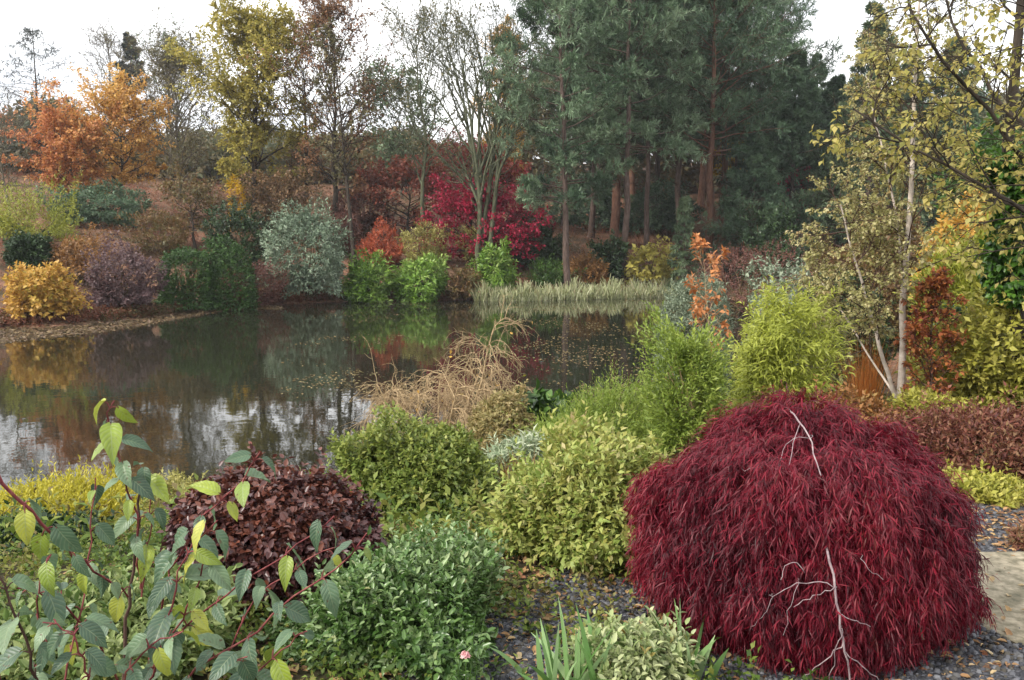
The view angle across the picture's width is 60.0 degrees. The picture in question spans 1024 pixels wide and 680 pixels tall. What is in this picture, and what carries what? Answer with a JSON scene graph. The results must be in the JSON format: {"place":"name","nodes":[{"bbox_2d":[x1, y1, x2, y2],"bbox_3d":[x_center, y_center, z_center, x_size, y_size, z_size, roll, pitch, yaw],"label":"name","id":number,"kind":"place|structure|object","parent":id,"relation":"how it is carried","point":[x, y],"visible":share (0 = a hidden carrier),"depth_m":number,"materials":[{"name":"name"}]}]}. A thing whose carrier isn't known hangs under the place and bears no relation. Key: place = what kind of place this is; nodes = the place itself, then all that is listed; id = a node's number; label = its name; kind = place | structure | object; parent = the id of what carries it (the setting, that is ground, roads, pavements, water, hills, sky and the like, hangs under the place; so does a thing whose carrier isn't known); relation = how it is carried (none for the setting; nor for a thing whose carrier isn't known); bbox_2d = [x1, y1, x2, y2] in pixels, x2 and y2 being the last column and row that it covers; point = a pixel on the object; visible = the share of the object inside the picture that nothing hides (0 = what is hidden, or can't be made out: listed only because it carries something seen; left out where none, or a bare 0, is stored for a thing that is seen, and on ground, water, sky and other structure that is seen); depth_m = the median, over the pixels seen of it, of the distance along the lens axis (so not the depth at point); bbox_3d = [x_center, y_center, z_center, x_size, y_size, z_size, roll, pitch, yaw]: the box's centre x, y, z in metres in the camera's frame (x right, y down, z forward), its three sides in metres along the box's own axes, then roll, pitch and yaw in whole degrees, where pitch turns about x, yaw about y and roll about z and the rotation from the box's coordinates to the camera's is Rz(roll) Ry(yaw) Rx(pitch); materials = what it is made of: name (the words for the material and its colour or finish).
{"place":"outdoors","nodes":[
{"label":"outdoors","id":0,"kind":"place"},
{"bbox_2d":[0,260,93,322],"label":"amber shrub","id":1,"kind":"object","parent":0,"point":[54,293],"visible":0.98,"depth_m":36.47,"materials":[{"name":"yellow plant"}]},
{"bbox_2d":[0,297,774,496],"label":"pond water","id":2,"kind":"structure","parent":0,"point":[198,395],"depth_m":24.34,"materials":[{"name":"black liquid"}]},
{"bbox_2d":[0,305,283,342],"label":"leaf raft","id":3,"kind":"object","parent":2,"relation":"on","point":[74,328],"visible":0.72,"depth_m":35.94,"materials":[{"name":"brown plant"}]},
{"bbox_2d":[0,163,1022,679],"bbox_3d":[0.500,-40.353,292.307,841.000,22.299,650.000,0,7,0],"label":"ground","id":4,"kind":"structure","parent":0,"point":[574,251],"depth_m":59.20,"materials":[{"name":"brown soil"}]},
{"bbox_2d":[1,223,56,268],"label":"clipped green ball","id":5,"kind":"object","parent":4,"relation":"on","point":[18,246],"visible":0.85,"depth_m":42.68,"materials":[{"name":"green plant"}]},
{"bbox_2d":[0,161,92,244],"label":"lime bush","id":6,"kind":"object","parent":4,"relation":"on","point":[6,223],"visible":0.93,"depth_m":49.44,"materials":[{"name":"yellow plant"}]},
{"bbox_2d":[0,22,113,174],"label":"bare larch","id":7,"kind":"object","parent":4,"relation":"on","point":[27,30],"visible":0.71,"depth_m":81.54,"materials":[{"name":"brown plant"}]},
{"bbox_2d":[0,497,120,561],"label":"dark edge shrub","id":8,"kind":"object","parent":4,"relation":"on","point":[94,521],"visible":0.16,"depth_m":5.13,"materials":[{"name":"green plant"}]},
{"bbox_2d":[0,76,144,208],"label":"orange tree","id":9,"kind":"object","parent":4,"relation":"on","point":[54,119],"visible":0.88,"depth_m":60.58,"materials":[{"name":"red plant"}]},
{"bbox_2d":[0,455,150,527],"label":"golden cypress","id":10,"kind":"object","parent":4,"relation":"on","point":[75,487],"visible":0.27,"depth_m":6.65,"materials":[{"name":"yellow plant"}]},
{"bbox_2d":[44,221,117,285],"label":"tawny shrub","id":11,"kind":"object","parent":4,"relation":"on","point":[77,246],"visible":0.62,"depth_m":43.34,"materials":[{"name":"brown plant"}]},
{"bbox_2d":[33,177,156,229],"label":"shrub","id":12,"kind":"object","parent":4,"relation":"on","point":[96,214],"visible":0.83,"depth_m":57.92,"materials":[{"name":"green plant"}]},
{"bbox_2d":[43,61,178,207],"bbox_3d":[-28.545,-14.455,64.265,7.697,11.202,10.885,5,8,36],"label":"golden orange tree","id":13,"kind":"object","parent":4,"relation":"on","point":[123,94],"visible":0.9,"depth_m":64.15,"materials":[{"name":"orange plant"}]},
{"bbox_2d":[0,543,248,679],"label":"mixed low shrub","id":14,"kind":"object","parent":4,"relation":"on","point":[137,620],"visible":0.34,"depth_m":3.01,"materials":[{"name":"green plant"}]},
{"bbox_2d":[80,230,169,307],"bbox_3d":[-17.857,-3.211,40.937,3.821,3.768,4.133,0,7,0],"label":"purple barberry","id":15,"kind":"object","parent":4,"relation":"on","point":[140,292],"visible":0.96,"depth_m":40.24,"materials":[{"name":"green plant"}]},
{"bbox_2d":[114,205,192,256],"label":"grey slope shrub","id":16,"kind":"object","parent":4,"relation":"on","point":[163,244],"visible":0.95,"depth_m":52.95,"materials":[{"name":"green plant"}]},
{"bbox_2d":[73,4,244,200],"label":"olive tree","id":17,"kind":"object","parent":4,"relation":"on","point":[169,67],"visible":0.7,"depth_m":75.68,"materials":[{"name":"grey plant"}]},
{"bbox_2d":[108,12,215,178],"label":"twiggy tree","id":18,"kind":"object","parent":4,"relation":"on","point":[149,42],"visible":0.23,"depth_m":89.24,"materials":[{"name":"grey plant"}]},
{"bbox_2d":[0,398,371,679],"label":"leaved shrub","id":19,"kind":"object","parent":4,"relation":"on","point":[164,657],"visible":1,"depth_m":1.67,"materials":[{"name":"green plant"}]},
{"bbox_2d":[142,161,238,251],"bbox_3d":[-20.434,-8.485,56.809,5.439,5.867,6.049,0,7,0],"label":"bronze thorn","id":20,"kind":"object","parent":4,"relation":"on","point":[193,186],"visible":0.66,"depth_m":56.22,"materials":[{"name":"brown plant"}]},
{"bbox_2d":[151,244,231,310],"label":"dark green hedge","id":21,"kind":"object","parent":4,"relation":"on","point":[172,291],"visible":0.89,"depth_m":43.25,"materials":[{"name":"green plant"}]},
{"bbox_2d":[199,233,261,311],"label":"dark green hedge","id":22,"kind":"object","parent":4,"relation":"on","point":[248,274],"visible":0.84,"depth_m":44.29,"materials":[{"name":"green plant"}]},
{"bbox_2d":[199,195,284,277],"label":"dark bush","id":23,"kind":"object","parent":4,"relation":"on","point":[236,222],"visible":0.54,"depth_m":51.14,"materials":[{"name":"green plant"}]},
{"bbox_2d":[159,0,327,228],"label":"yellow green tree","id":24,"kind":"object","parent":4,"relation":"on","point":[252,28],"visible":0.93,"depth_m":62.77,"materials":[{"name":"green plant"}]},
{"bbox_2d":[220,254,294,307],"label":"tangled shrub","id":25,"kind":"object","parent":4,"relation":"on","point":[267,295],"visible":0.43,"depth_m":46.95,"materials":[{"name":"purple plant"}]},
{"bbox_2d":[152,441,392,620],"bbox_3d":[-1.045,0.828,3.899,1.063,0.694,1.082,0,7,0],"label":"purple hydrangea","id":26,"kind":"object","parent":4,"relation":"on","point":[281,512],"visible":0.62,"depth_m":3.64,"materials":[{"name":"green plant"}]},
{"bbox_2d":[225,156,331,238],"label":"shrub","id":27,"kind":"object","parent":4,"relation":"on","point":[289,186],"visible":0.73,"depth_m":60.33,"materials":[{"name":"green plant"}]},
{"bbox_2d":[256,192,355,301],"bbox_3d":[-11.972,-5.252,49.831,6.073,6.265,5.769,0,7,0],"label":"silver blue shrub","id":28,"kind":"object","parent":4,"relation":"on","point":[322,271],"visible":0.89,"depth_m":48.99,"materials":[{"name":"green plant"}]},
{"bbox_2d":[258,8,363,222],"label":"brown oak","id":29,"kind":"object","parent":4,"relation":"on","point":[304,91],"visible":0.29,"depth_m":68.10,"materials":[{"name":"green plant"}]},
{"bbox_2d":[236,0,417,223],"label":"copper oak","id":30,"kind":"object","parent":4,"relation":"on","point":[331,6],"visible":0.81,"depth_m":61.05,"materials":[{"name":"brown plant"}]},
{"bbox_2d":[305,16,376,263],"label":"thin dark tree","id":31,"kind":"object","parent":4,"relation":"on","point":[330,34],"visible":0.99,"depth_m":57.13,"materials":[{"name":"brown plant"}]},
{"bbox_2d":[339,248,401,302],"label":"bright rhododendron","id":32,"kind":"object","parent":4,"relation":"on","point":[365,277],"visible":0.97,"depth_m":50.22,"materials":[{"name":"green plant"}]},
{"bbox_2d":[331,170,417,235],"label":"russet slope shrub","id":33,"kind":"object","parent":4,"relation":"on","point":[367,220],"visible":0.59,"depth_m":64.42,"materials":[{"name":"red plant"}]},
{"bbox_2d":[242,514,514,679],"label":"glossy evergreen","id":34,"kind":"object","parent":4,"relation":"on","point":[464,571],"visible":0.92,"depth_m":3.15,"materials":[{"name":"green plant"}]},
{"bbox_2d":[347,45,448,198],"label":"green haze tree","id":35,"kind":"object","parent":4,"relation":"on","point":[389,146],"visible":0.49,"depth_m":84.86,"materials":[{"name":"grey plant"}]},
{"bbox_2d":[350,154,473,235],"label":"russet maple","id":36,"kind":"object","parent":4,"relation":"on","point":[405,171],"visible":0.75,"depth_m":64.57,"materials":[{"name":"red plant"}]},
{"bbox_2d":[325,399,504,519],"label":"clipped dome","id":37,"kind":"structure","parent":4,"relation":"on","point":[452,459],"depth_m":5.61,"materials":[{"name":"green plant"}]},
{"bbox_2d":[352,0,477,246],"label":"slender alder","id":38,"kind":"object","parent":4,"relation":"on","point":[422,142],"visible":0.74,"depth_m":58.48,"materials":[{"name":"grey plant"}]},
{"bbox_2d":[388,251,450,302],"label":"bright rhododendron","id":39,"kind":"object","parent":4,"relation":"on","point":[429,284],"visible":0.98,"depth_m":50.85,"materials":[{"name":"green plant"}]},
{"bbox_2d":[394,215,457,267],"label":"pale green shrub","id":40,"kind":"object","parent":4,"relation":"on","point":[435,250],"visible":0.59,"depth_m":57.02,"materials":[{"name":"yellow plant"}]},
{"bbox_2d":[340,294,537,450],"bbox_3d":[-0.859,0.668,11.798,2.540,2.594,2.274,1,7,7],"label":"twiggy weeping shrub","id":41,"kind":"object","parent":4,"relation":"on","point":[467,404],"visible":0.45,"depth_m":11.55,"materials":[{"name":"beige plant"}]},
{"bbox_2d":[378,0,558,275],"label":"multi stemmed alder","id":42,"kind":"object","parent":4,"relation":"on","point":[492,167],"visible":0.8,"depth_m":55.04,"materials":[{"name":"grey plant"}]},
{"bbox_2d":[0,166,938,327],"bbox_3d":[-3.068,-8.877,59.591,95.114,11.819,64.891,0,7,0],"label":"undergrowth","id":43,"kind":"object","parent":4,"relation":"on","point":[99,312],"visible":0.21,"depth_m":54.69,"materials":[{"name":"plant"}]},
{"bbox_2d":[409,123,533,226],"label":"scarlet maple","id":44,"kind":"object","parent":4,"relation":"on","point":[508,176],"visible":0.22,"depth_m":68.35,"materials":[{"name":"red plant"}]},
{"bbox_2d":[415,170,555,269],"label":"crimson maple","id":45,"kind":"object","parent":4,"relation":"on","point":[457,203],"visible":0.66,"depth_m":57.56,"materials":[{"name":"red plant"}]},
{"bbox_2d":[465,235,521,289],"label":"green rhododendron","id":46,"kind":"object","parent":4,"relation":"on","point":[499,260],"visible":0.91,"depth_m":53.99,"materials":[{"name":"green plant"}]},
{"bbox_2d":[464,379,537,453],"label":"variegated cream shrub","id":47,"kind":"object","parent":4,"relation":"on","point":[489,414],"visible":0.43,"depth_m":9.62,"materials":[{"name":"beige plant"}]},
{"bbox_2d":[0,390,1023,679],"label":"ground cover","id":48,"kind":"object","parent":4,"relation":"on","point":[476,514],"visible":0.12,"depth_m":4.19,"materials":[{"name":"green plant"}]},
{"bbox_2d":[0,42,1023,194],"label":"distant woodland","id":49,"kind":"object","parent":4,"relation":"on","point":[540,164],"visible":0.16,"depth_m":96.19,"materials":[{"name":"brown plant"}]},
{"bbox_2d":[0,454,1023,679],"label":"fallen leaves","id":50,"kind":"object","parent":4,"relation":"on","point":[984,652],"visible":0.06,"depth_m":3.54,"materials":[{"name":"brown plant"}]},
{"bbox_2d":[482,423,546,478],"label":"white variegated shrub","id":51,"kind":"object","parent":4,"relation":"on","point":[526,443],"visible":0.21,"depth_m":7.40,"materials":[{"name":"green plant"}]},
{"bbox_2d":[498,206,571,266],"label":"shade rhododendron","id":52,"kind":"object","parent":4,"relation":"on","point":[552,244],"visible":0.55,"depth_m":58.80,"materials":[{"name":"green plant"}]},
{"bbox_2d":[490,598,625,679],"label":"iris clump","id":53,"kind":"object","parent":4,"relation":"on","point":[552,668],"visible":0.91,"depth_m":2.90,"materials":[{"name":"green plant"}]},
{"bbox_2d":[477,0,654,289],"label":"pine tree","id":54,"kind":"object","parent":4,"relation":"on","point":[584,40],"visible":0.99,"depth_m":52.97,"materials":[{"name":"green plant"}]},
{"bbox_2d":[480,399,675,578],"bbox_3d":[0.368,0.717,4.274,1.061,0.802,1.164,0,7,0],"label":"yellow green shrub","id":55,"kind":"object","parent":4,"relation":"on","point":[560,498],"visible":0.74,"depth_m":4.08,"materials":[{"name":"green plant"}]},
{"bbox_2d":[539,170,623,230],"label":"gloomy bush","id":56,"kind":"object","parent":4,"relation":"on","point":[581,216],"visible":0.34,"depth_m":73.17,"materials":[{"name":"green plant"}]},
{"bbox_2d":[507,354,669,457],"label":"spreading juniper","id":57,"kind":"object","parent":4,"relation":"on","point":[600,409],"visible":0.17,"depth_m":8.85,"materials":[{"name":"green plant"}]},
{"bbox_2d":[516,0,661,237],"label":"pine tree","id":58,"kind":"object","parent":4,"relation":"on","point":[591,228],"visible":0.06,"depth_m":67.69,"materials":[{"name":"green plant"}]},
{"bbox_2d":[468,274,727,301],"bbox_3d":[5.490,-3.267,54.093,17.107,1.527,3.228,-2,7,-20],"label":"reed bed","id":59,"kind":"object","parent":4,"relation":"on","point":[611,289],"visible":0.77,"depth_m":53.07,"materials":[{"name":"plant"}]},
{"bbox_2d":[580,228,631,282],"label":"dark rhododendron","id":60,"kind":"object","parent":4,"relation":"on","point":[613,259],"visible":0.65,"depth_m":57.16,"materials":[{"name":"green plant"}]},
{"bbox_2d":[522,0,711,278],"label":"pine tree","id":61,"kind":"object","parent":4,"relation":"on","point":[667,19],"visible":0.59,"depth_m":56.38,"materials":[{"name":"green plant"}]},
{"bbox_2d":[509,0,730,246],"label":"pine tree","id":62,"kind":"object","parent":4,"relation":"on","point":[615,213],"visible":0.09,"depth_m":65.92,"materials":[{"name":"green plant"}]},
{"bbox_2d":[558,605,704,679],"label":"silver euonymus","id":63,"kind":"object","parent":4,"relation":"on","point":[634,643],"visible":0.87,"depth_m":2.92,"materials":[{"name":"green plant"}]},
{"bbox_2d":[572,0,726,262],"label":"pine tree","id":64,"kind":"object","parent":4,"relation":"on","point":[690,103],"visible":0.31,"depth_m":60.85,"materials":[{"name":"green plant"}]},
{"bbox_2d":[595,168,705,234],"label":"gloomy bush","id":65,"kind":"object","parent":4,"relation":"on","point":[666,215],"visible":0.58,"depth_m":71.46,"materials":[{"name":"green plant"}]},
{"bbox_2d":[621,234,679,284],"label":"yellow leaved shrub","id":66,"kind":"object","parent":4,"relation":"on","point":[662,267],"visible":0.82,"depth_m":57.52,"materials":[{"name":"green plant"}]},
{"bbox_2d":[624,300,744,459],"bbox_3d":[1.611,0.448,7.970,1.115,1.607,1.238,0,7,0],"label":"lime conifer","id":67,"kind":"object","parent":4,"relation":"on","point":[678,420],"visible":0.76,"depth_m":7.89,"materials":[{"name":"green plant"}]},
{"bbox_2d":[666,189,705,296],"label":"young cedar","id":68,"kind":"object","parent":4,"relation":"on","point":[684,218],"visible":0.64,"depth_m":55.40,"materials":[{"name":"green plant"}]},
{"bbox_2d":[648,271,740,393],"bbox_3d":[4.378,0.099,21.186,2.502,3.535,2.406,-2,7,-15],"label":"grey hedge","id":69,"kind":"object","parent":4,"relation":"on","point":[685,305],"visible":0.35,"depth_m":20.85,"materials":[{"name":"green plant"}]},
{"bbox_2d":[595,0,798,258],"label":"pine tree","id":70,"kind":"object","parent":4,"relation":"on","point":[678,165],"visible":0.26,"depth_m":61.47,"materials":[{"name":"green plant"}]},
{"bbox_2d":[683,232,731,357],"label":"copper sapling","id":71,"kind":"object","parent":4,"relation":"on","point":[698,244],"visible":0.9,"depth_m":15.04,"materials":[{"name":"orange plant"}]},
{"bbox_2d":[608,0,823,270],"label":"pine tree","id":72,"kind":"object","parent":4,"relation":"on","point":[763,105],"visible":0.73,"depth_m":59.12,"materials":[{"name":"green plant"}]},
{"bbox_2d":[641,0,812,248],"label":"pine tree","id":73,"kind":"object","parent":4,"relation":"on","point":[766,79],"visible":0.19,"depth_m":63.67,"materials":[{"name":"green plant"}]},
{"bbox_2d":[691,129,806,282],"bbox_3d":[16.287,-8.787,60.117,7.858,11.078,7.893,-3,7,-26],"label":"fir tree","id":74,"kind":"object","parent":4,"relation":"on","point":[742,178],"visible":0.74,"depth_m":59.46,"materials":[{"name":"green plant"}]},
{"bbox_2d":[694,234,814,318],"bbox_3d":[11.857,-3.080,43.501,6.159,4.188,10.821,0,7,0],"label":"slope shrub","id":75,"kind":"object","parent":4,"relation":"on","point":[745,261],"visible":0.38,"depth_m":43.33,"materials":[{"name":"plant"}]},
{"bbox_2d":[696,0,850,219],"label":"pine tree","id":76,"kind":"object","parent":4,"relation":"on","point":[836,47],"visible":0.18,"depth_m":66.73,"materials":[{"name":"green plant"}]},
{"bbox_2d":[729,199,822,281],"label":"shade bush","id":77,"kind":"object","parent":4,"relation":"on","point":[770,227],"visible":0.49,"depth_m":56.97,"materials":[{"name":"green plant"}]},
{"bbox_2d":[713,47,861,254],"bbox_3d":[20.104,-13.114,64.861,11.522,16.245,11.574,4,8,31],"label":"fir tree","id":78,"kind":"object","parent":4,"relation":"on","point":[792,160],"visible":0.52,"depth_m":63.05,"materials":[{"name":"green plant"}]},
{"bbox_2d":[719,275,859,413],"bbox_3d":[2.686,0.337,8.786,1.479,1.975,1.468,1,7,11],"label":"lime maple","id":79,"kind":"object","parent":4,"relation":"on","point":[761,354],"visible":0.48,"depth_m":8.45,"materials":[{"name":"green plant"}]},
{"bbox_2d":[617,380,1002,679],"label":"weeping maple","id":80,"kind":"object","parent":4,"relation":"on","point":[763,530],"visible":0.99,"depth_m":3.10,"materials":[{"name":"red plant"}]},
{"bbox_2d":[802,268,899,399],"bbox_3d":[6.459,-0.032,17.063,1.906,2.797,1.806,5,8,38],"label":"evergreen shrub","id":81,"kind":"object","parent":4,"relation":"on","point":[886,346],"visible":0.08,"depth_m":16.69,"materials":[{"name":"green plant"}]},
{"bbox_2d":[811,374,903,424],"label":"bronze dwarf maple","id":82,"kind":"object","parent":4,"relation":"on","point":[870,411],"visible":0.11,"depth_m":7.04,"materials":[{"name":"orange plant"}]},
{"bbox_2d":[791,0,936,241],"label":"fir tree","id":83,"kind":"object","parent":4,"relation":"on","point":[844,112],"visible":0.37,"depth_m":60.40,"materials":[{"name":"green plant"}]},
{"bbox_2d":[830,333,898,406],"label":"orange grass","id":84,"kind":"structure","parent":4,"relation":"on","point":[866,384],"depth_m":10.49,"materials":[{"name":"orange plant"}]},
{"bbox_2d":[808,202,928,349],"bbox_3d":[10.581,-1.840,26.145,3.758,4.470,4.828,4,8,31],"label":"slope evergreen","id":85,"kind":"object","parent":4,"relation":"on","point":[895,306],"visible":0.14,"depth_m":24.89,"materials":[{"name":"green plant"}]},
{"bbox_2d":[785,0,1004,398],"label":"birch tree","id":86,"kind":"object","parent":4,"relation":"on","point":[885,221],"visible":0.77,"depth_m":9.36,"materials":[{"name":"green plant"}]},
{"bbox_2d":[804,0,1023,310],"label":"overhanging tree","id":87,"kind":"object","parent":4,"relation":"on","point":[999,202],"visible":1,"depth_m":6.85,"materials":[{"name":"yellow plant"}]},
{"bbox_2d":[893,266,969,397],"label":"copper beech","id":88,"kind":"object","parent":4,"relation":"on","point":[938,283],"visible":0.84,"depth_m":9.28,"materials":[{"name":"red plant"}]},
{"bbox_2d":[886,376,982,418],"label":"yellow shrub","id":89,"kind":"object","parent":4,"relation":"on","point":[911,397],"visible":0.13,"depth_m":8.68,"materials":[{"name":"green plant"}]},
{"bbox_2d":[878,36,1001,228],"bbox_3d":[31.558,-14.020,62.820,10.555,14.882,10.602,5,8,39],"label":"fir tree","id":90,"kind":"object","parent":4,"relation":"on","point":[975,112],"visible":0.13,"depth_m":61.47,"materials":[{"name":"green plant"}]},
{"bbox_2d":[871,381,1023,482],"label":"spiraea","id":91,"kind":"object","parent":4,"relation":"on","point":[982,428],"visible":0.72,"depth_m":5.80,"materials":[{"name":"brown plant"}]},
{"bbox_2d":[893,210,1005,373],"bbox_3d":[8.032,-0.965,15.007,2.772,3.681,2.661,0,7,0],"label":"yellow green cypress","id":92,"kind":"object","parent":4,"relation":"on","point":[959,277],"visible":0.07,"depth_m":15.06,"materials":[{"name":"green plant"}]},
{"bbox_2d":[895,277,1023,409],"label":"yellowing shrub","id":93,"kind":"object","parent":4,"relation":"on","point":[983,326],"visible":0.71,"depth_m":9.30,"materials":[{"name":"yellow plant"}]},
{"bbox_2d":[917,112,1023,263],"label":"green bank shrub","id":94,"kind":"object","parent":4,"relation":"on","point":[988,141],"visible":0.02,"depth_m":21.64,"materials":[{"name":"green plant"}]},
{"bbox_2d":[941,458,1023,508],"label":"edging plant","id":95,"kind":"object","parent":4,"relation":"on","point":[997,489],"visible":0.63,"depth_m":5.13,"materials":[{"name":"yellow plant"}]},
{"bbox_2d":[960,0,1023,406],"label":"ivy clad tree","id":96,"kind":"object","parent":4,"relation":"on","point":[995,267],"visible":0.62,"depth_m":9.02,"materials":[{"name":"green plant"}]},
{"bbox_2d":[0,0,1023,160],"label":"sky","id":97,"kind":"structure","parent":0,"point":[60,21],"materials":[{"name":"white"}]},
{"bbox_2d":[389,488,1023,679],"bbox_3d":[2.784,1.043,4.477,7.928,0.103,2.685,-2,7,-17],"label":"gravel path","id":98,"kind":"structure","parent":0,"point":[985,547],"depth_m":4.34,"materials":[{"name":"grey gravel"}]},
{"bbox_2d":[975,551,1023,644],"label":"paving slab","id":99,"kind":"structure","parent":98,"relation":"on","point":[1002,586],"depth_m":3.75,"materials":[{"name":"stone"}]},
{"bbox_2d":[738,254,821,379],"bbox_3d":[6.975,-0.531,22.068,2.566,3.192,2.554,0,7,0],"label":"silvery shrub","id":100,"kind":"object","parent":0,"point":[781,270],"visible":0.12,"depth_m":22.00,"materials":[{"name":"grey plant"}]},
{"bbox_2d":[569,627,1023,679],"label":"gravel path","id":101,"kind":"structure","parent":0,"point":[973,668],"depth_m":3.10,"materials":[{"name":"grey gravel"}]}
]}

